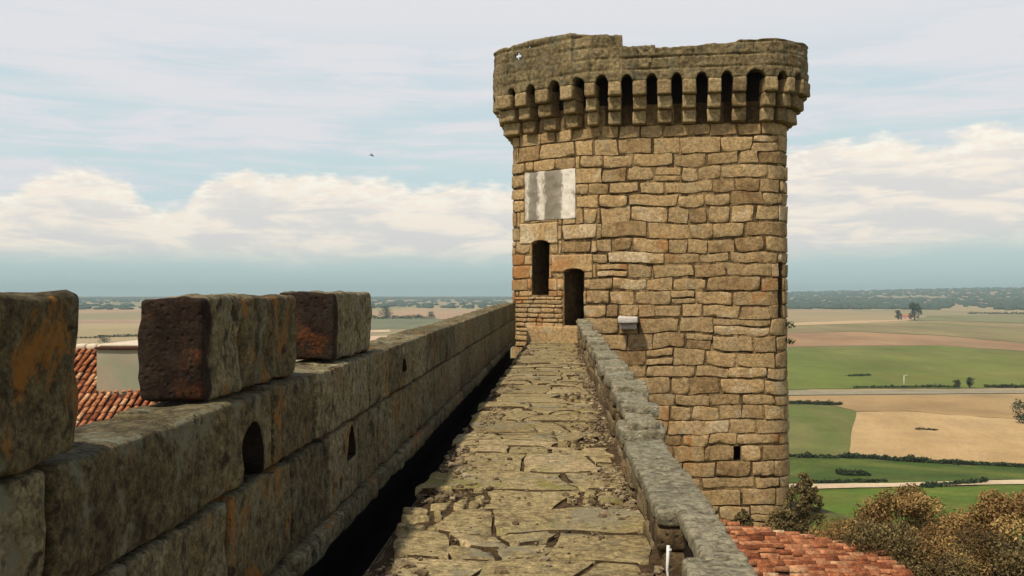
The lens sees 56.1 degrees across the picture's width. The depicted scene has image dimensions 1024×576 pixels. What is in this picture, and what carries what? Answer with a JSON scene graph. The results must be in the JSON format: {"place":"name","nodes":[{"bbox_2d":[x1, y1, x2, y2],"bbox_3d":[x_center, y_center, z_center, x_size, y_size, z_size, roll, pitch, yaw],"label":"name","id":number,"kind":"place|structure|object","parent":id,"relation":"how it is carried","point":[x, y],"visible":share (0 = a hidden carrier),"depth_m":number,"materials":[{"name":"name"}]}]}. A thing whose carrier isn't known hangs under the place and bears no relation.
{"place":"outdoors","nodes":[
{"label":"outdoors","id":0,"kind":"place"},
{"bbox_2d":[77,328,138,336],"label":"stubble field","id":1,"kind":"structure","parent":0,"point":[100,332],"depth_m":1019.55,"materials":[{"name":"beige plant"}]},
{"bbox_2d":[78,320,140,322],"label":"ploughed field","id":2,"kind":"structure","parent":0,"point":[109,321],"depth_m":1395.78,"materials":[{"name":"beige soil"}]},
{"bbox_2d":[370,336,386,340],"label":"pale field","id":3,"kind":"structure","parent":0,"point":[373,337],"depth_m":876.50,"materials":[{"name":"beige soil"}]},
{"bbox_2d":[370,330,390,331],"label":"pale field","id":4,"kind":"structure","parent":0,"point":[380,331],"depth_m":1018.26,"materials":[{"name":"beige soil"}]},
{"bbox_2d":[371,318,442,328],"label":"green field","id":5,"kind":"structure","parent":0,"point":[397,323],"depth_m":1301.50,"materials":[{"name":"green plant"}]},
{"bbox_2d":[0,0,1023,295],"label":"sky","id":6,"kind":"structure","parent":0,"point":[148,147],"materials":[{"name":"blue"}]},
{"bbox_2d":[76,288,1023,565],"bbox_3d":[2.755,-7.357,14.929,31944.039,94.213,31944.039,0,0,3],"label":"terrain","id":7,"kind":"structure","parent":0,"point":[794,316],"depth_m":1804.06,"materials":[{"name":"beige soil"}]},
{"bbox_2d":[97,336,111,342],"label":"tree","id":8,"kind":"object","parent":7,"relation":"on","point":[103,340],"visible":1,"depth_m":759.13,"materials":[{"name":"green plant"}]},
{"bbox_2d":[74,343,157,426],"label":"house","id":9,"kind":"structure","parent":7,"relation":"on","point":[93,405],"depth_m":36.18,"materials":[{"name":"tile"}]},
{"bbox_2d":[95,334,137,336],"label":"hedge","id":10,"kind":"object","parent":7,"relation":"on","point":[118,335],"visible":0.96,"depth_m":892.10,"materials":[{"name":"green plant"}]},
{"bbox_2d":[94,340,139,393],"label":"house","id":11,"kind":"structure","parent":7,"relation":"on","point":[118,366],"depth_m":36.38,"materials":[{"name":"beige paint"}]},
{"bbox_2d":[0,290,526,575],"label":"parapet wall","id":12,"kind":"structure","parent":7,"relation":"on","point":[247,444],"depth_m":4.78,"materials":[{"name":"grey stone"}]},
{"bbox_2d":[340,340,679,575],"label":"walkway","id":13,"kind":"structure","parent":12,"relation":"on","point":[622,548],"depth_m":8.02,"materials":[{"name":"beige stone"}]},
{"bbox_2d":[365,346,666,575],"bbox_3d":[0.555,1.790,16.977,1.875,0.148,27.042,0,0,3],"label":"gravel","id":14,"kind":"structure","parent":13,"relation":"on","point":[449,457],"depth_m":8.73,"materials":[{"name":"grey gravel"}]},
{"bbox_2d":[666,545,671,575],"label":"stake","id":15,"kind":"object","parent":14,"relation":"on","point":[668,549],"visible":1,"depth_m":5.35,"materials":[{"name":"white paint"}]},
{"bbox_2d":[576,319,757,575],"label":"parapet","id":16,"kind":"structure","parent":12,"relation":"on","point":[681,518],"depth_m":6.77,"materials":[{"name":"grey stone"}]},
{"bbox_2d":[623,413,653,419],"bbox_3d":[1.207,1.257,9.148,0.283,0.116,0.296,0,0,3],"label":"loose stone","id":17,"kind":"object","parent":16,"relation":"on","point":[625,415],"visible":0.35,"depth_m":9.19,"materials":[{"name":"grey stone"}]},
{"bbox_2d":[625,416,659,430],"bbox_3d":[1.193,1.253,8.804,0.296,0.122,0.343,0,0,3],"label":"loose stone","id":18,"kind":"object","parent":16,"relation":"on","point":[639,423],"visible":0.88,"depth_m":8.64,"materials":[{"name":"grey stone"}]},
{"bbox_2d":[377,306,392,316],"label":"tree","id":19,"kind":"object","parent":7,"relation":"on","point":[384,312],"visible":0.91,"depth_m":1619.93,"materials":[{"name":"green plant"}]},
{"bbox_2d":[372,314,428,318],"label":"hedge","id":20,"kind":"object","parent":7,"relation":"on","point":[403,317],"visible":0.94,"depth_m":1547.80,"materials":[{"name":"green plant"}]},
{"bbox_2d":[428,311,434,318],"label":"tree","id":21,"kind":"object","parent":7,"relation":"on","point":[430,314],"visible":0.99,"depth_m":1548.61,"materials":[{"name":"green plant"}]},
{"bbox_2d":[78,287,1023,309],"bbox_3d":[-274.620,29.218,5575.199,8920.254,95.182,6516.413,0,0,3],"label":"wood","id":22,"kind":"object","parent":7,"relation":"on","point":[838,300],"visible":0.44,"depth_m":4001.69,"materials":[{"name":"green plant"}]},
{"bbox_2d":[493,33,809,526],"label":"tower","id":23,"kind":"structure","parent":7,"relation":"on","point":[650,207],"depth_m":32.59,"materials":[{"name":"stone"}]},
{"bbox_2d":[532,240,548,294],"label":"window","id":24,"kind":"structure","parent":23,"relation":"in","point":[540,251],"depth_m":35.13,"materials":[{"name":"black"}]},
{"bbox_2d":[564,269,583,325],"bbox_3d":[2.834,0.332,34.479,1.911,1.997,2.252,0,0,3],"label":"doorway","id":25,"kind":"structure","parent":23,"relation":"in","point":[573,279],"depth_m":34.33,"materials":[{"name":"black"}]},
{"bbox_2d":[733,508,754,525],"bbox_3d":[7.397,7.634,30.623,0.806,1.264,0.869,0,0,31],"label":"shrub","id":26,"kind":"object","parent":7,"relation":"on","point":[743,515],"visible":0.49,"depth_m":30.52,"materials":[{"name":"green plant"}]},
{"bbox_2d":[762,508,806,533],"bbox_3d":[8.537,7.592,30.173,1.549,1.348,1.386,0,0,3],"label":"shrub","id":27,"kind":"object","parent":7,"relation":"on","point":[777,520],"visible":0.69,"depth_m":29.98,"materials":[{"name":"green plant"}]},
{"bbox_2d":[781,472,827,533],"bbox_3d":[9.322,7.100,30.751,1.438,2.356,1.538,0,0,3],"label":"shrub","id":28,"kind":"object","parent":7,"relation":"on","point":[807,493],"visible":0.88,"depth_m":30.47,"materials":[{"name":"green plant"}]},
{"bbox_2d":[719,519,912,575],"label":"roof","id":29,"kind":"structure","parent":7,"relation":"on","point":[767,551],"depth_m":21.48,"materials":[{"name":"tile"}]},
{"bbox_2d":[789,399,843,404],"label":"hedge","id":30,"kind":"object","parent":7,"relation":"on","point":[816,402],"visible":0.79,"depth_m":344.69,"materials":[{"name":"green plant"}]},
{"bbox_2d":[789,451,857,458],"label":"hedge","id":31,"kind":"object","parent":7,"relation":"on","point":[807,455],"visible":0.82,"depth_m":232.33,"materials":[{"name":"green plant"}]},
{"bbox_2d":[800,515,923,568],"bbox_3d":[9.505,7.298,26.474,4.200,1.918,3.889,0,0,3],"label":"shrub","id":32,"kind":"object","parent":7,"relation":"on","point":[830,532],"visible":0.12,"depth_m":26.88,"materials":[{"name":"brown plant"}]},
{"bbox_2d":[832,513,932,575],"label":"shrub","id":33,"kind":"object","parent":7,"relation":"on","point":[862,537],"visible":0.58,"depth_m":22.62,"materials":[{"name":"green plant"}]},
{"bbox_2d":[844,451,930,462],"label":"hedge","id":34,"kind":"object","parent":7,"relation":"on","point":[909,458],"visible":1,"depth_m":228.51,"materials":[{"name":"green plant"}]},
{"bbox_2d":[894,310,901,319],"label":"tree","id":35,"kind":"object","parent":7,"relation":"on","point":[898,313],"visible":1,"depth_m":1485.54,"materials":[{"name":"green plant"}]},
{"bbox_2d":[900,314,911,319],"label":"house","id":36,"kind":"structure","parent":7,"relation":"on","point":[904,317],"depth_m":1482.94,"materials":[{"name":"ceramic"}]},
{"bbox_2d":[840,483,985,573],"bbox_3d":[10.142,6.597,24.453,4.246,3.240,4.295,0,0,3],"label":"shrub","id":37,"kind":"object","parent":7,"relation":"on","point":[912,505],"visible":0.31,"depth_m":24.40,"materials":[{"name":"brown plant"}]},
{"bbox_2d":[908,302,922,319],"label":"tree","id":38,"kind":"object","parent":7,"relation":"on","point":[915,308],"visible":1,"depth_m":1454.53,"materials":[{"name":"green plant"}]},
{"bbox_2d":[915,427,937,430],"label":"hedge","id":39,"kind":"object","parent":7,"relation":"on","point":[922,428],"visible":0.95,"depth_m":279.71,"materials":[{"name":"green plant"}]},
{"bbox_2d":[913,551,966,575],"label":"shrub","id":40,"kind":"object","parent":7,"relation":"on","point":[926,571],"visible":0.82,"depth_m":19.20,"materials":[{"name":"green plant"}]},
{"bbox_2d":[919,476,988,487],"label":"hedge","id":41,"kind":"object","parent":7,"relation":"on","point":[949,483],"visible":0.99,"depth_m":198.76,"materials":[{"name":"green plant"}]},
{"bbox_2d":[886,507,1022,575],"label":"shrub","id":42,"kind":"object","parent":7,"relation":"on","point":[956,519],"visible":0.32,"depth_m":22.15,"materials":[{"name":"brown plant"}]},
{"bbox_2d":[952,379,960,387],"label":"tree","id":43,"kind":"object","parent":7,"relation":"on","point":[957,383],"visible":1,"depth_m":404.93,"materials":[{"name":"green plant"}]},
{"bbox_2d":[966,377,973,387],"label":"tree","id":44,"kind":"object","parent":7,"relation":"on","point":[970,382],"visible":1,"depth_m":404.91,"materials":[{"name":"green plant"}]},
{"bbox_2d":[927,457,1023,467],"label":"hedge","id":45,"kind":"object","parent":7,"relation":"on","point":[960,462],"visible":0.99,"depth_m":222.76,"materials":[{"name":"green plant"}]},
{"bbox_2d":[928,488,1023,575],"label":"shrub","id":46,"kind":"object","parent":7,"relation":"on","point":[999,512],"visible":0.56,"depth_m":21.33,"materials":[{"name":"brown plant"}]},
{"bbox_2d":[933,521,1023,575],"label":"shrub","id":47,"kind":"object","parent":7,"relation":"on","point":[1013,564],"visible":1,"depth_m":18.07,"materials":[{"name":"green plant"}]},
{"bbox_2d":[968,311,1023,313],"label":"hedge","id":48,"kind":"object","parent":7,"relation":"on","point":[996,313],"visible":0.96,"depth_m":1927.45,"materials":[{"name":"green plant"}]},
{"bbox_2d":[1010,399,1023,422],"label":"bush","id":49,"kind":"object","parent":7,"relation":"on","point":[1017,408],"visible":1,"depth_m":293.95,"materials":[{"name":"green plant"}]},
{"bbox_2d":[787,404,856,457],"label":"green field","id":50,"kind":"structure","parent":0,"point":[819,429],"depth_m":280.48,"materials":[{"name":"green plant"}]},
{"bbox_2d":[789,320,907,325],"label":"pale field","id":51,"kind":"structure","parent":0,"point":[836,322],"depth_m":1343.03,"materials":[{"name":"beige soil"}]},
{"bbox_2d":[786,346,1023,388],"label":"barley field","id":52,"kind":"structure","parent":0,"point":[820,367],"depth_m":525.29,"materials":[{"name":"green plant"}]},
{"bbox_2d":[847,373,870,375],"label":"hedge","id":53,"kind":"object","parent":52,"relation":"on","point":[868,374],"visible":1,"depth_m":464.48,"materials":[{"name":"green plant"}]},
{"bbox_2d":[853,383,952,387],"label":"hedge","id":54,"kind":"object","parent":52,"relation":"on","point":[908,386],"visible":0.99,"depth_m":406.30,"materials":[{"name":"green plant"}]},
{"bbox_2d":[984,383,1023,387],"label":"hedge","id":55,"kind":"object","parent":52,"relation":"on","point":[1005,385],"visible":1,"depth_m":407.17,"materials":[{"name":"green plant"}]},
{"bbox_2d":[787,322,1023,342],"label":"pasture field","id":56,"kind":"structure","parent":0,"point":[1011,332],"depth_m":1076.83,"materials":[{"name":"beige soil"}]},
{"bbox_2d":[787,332,1023,350],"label":"ploughed field","id":57,"kind":"structure","parent":0,"point":[840,339],"depth_m":820.71,"materials":[{"name":"brown soil"}]},
{"bbox_2d":[788,458,1023,482],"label":"meadow","id":58,"kind":"structure","parent":0,"point":[822,469],"depth_m":215.39,"materials":[{"name":"green plant"}]},
{"bbox_2d":[808,478,887,483],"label":"hedge","id":59,"kind":"object","parent":58,"relation":"on","point":[858,480],"visible":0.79,"depth_m":202.00,"materials":[{"name":"green plant"}]},
{"bbox_2d":[835,468,870,475],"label":"hedge","id":60,"kind":"object","parent":58,"relation":"on","point":[841,471],"visible":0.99,"depth_m":209.65,"materials":[{"name":"green plant"}]},
{"bbox_2d":[788,389,1023,394],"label":"road","id":61,"kind":"structure","parent":0,"point":[853,392],"depth_m":389.45,"materials":[{"name":"grey asphalt"}]},
{"bbox_2d":[789,394,1023,418],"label":"stubble field","id":62,"kind":"structure","parent":0,"point":[990,405],"depth_m":347.49,"materials":[{"name":"beige plant"}]},
{"bbox_2d":[789,480,1023,487],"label":"track","id":63,"kind":"structure","parent":0,"point":[843,485],"depth_m":198.72,"materials":[{"name":"beige soil"}]},
{"bbox_2d":[793,484,1023,534],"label":"grass field","id":64,"kind":"structure","parent":0,"point":[842,501],"depth_m":187.87,"materials":[{"name":"green plant"}]},
{"bbox_2d":[850,411,1023,462],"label":"wheat field","id":65,"kind":"structure","parent":0,"point":[954,437],"depth_m":266.39,"materials":[{"name":"beige plant"}]},
{"bbox_2d":[908,314,1023,322],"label":"olive field","id":66,"kind":"structure","parent":0,"point":[1015,318],"depth_m":1563.55,"materials":[{"name":"beige soil"}]}
]}

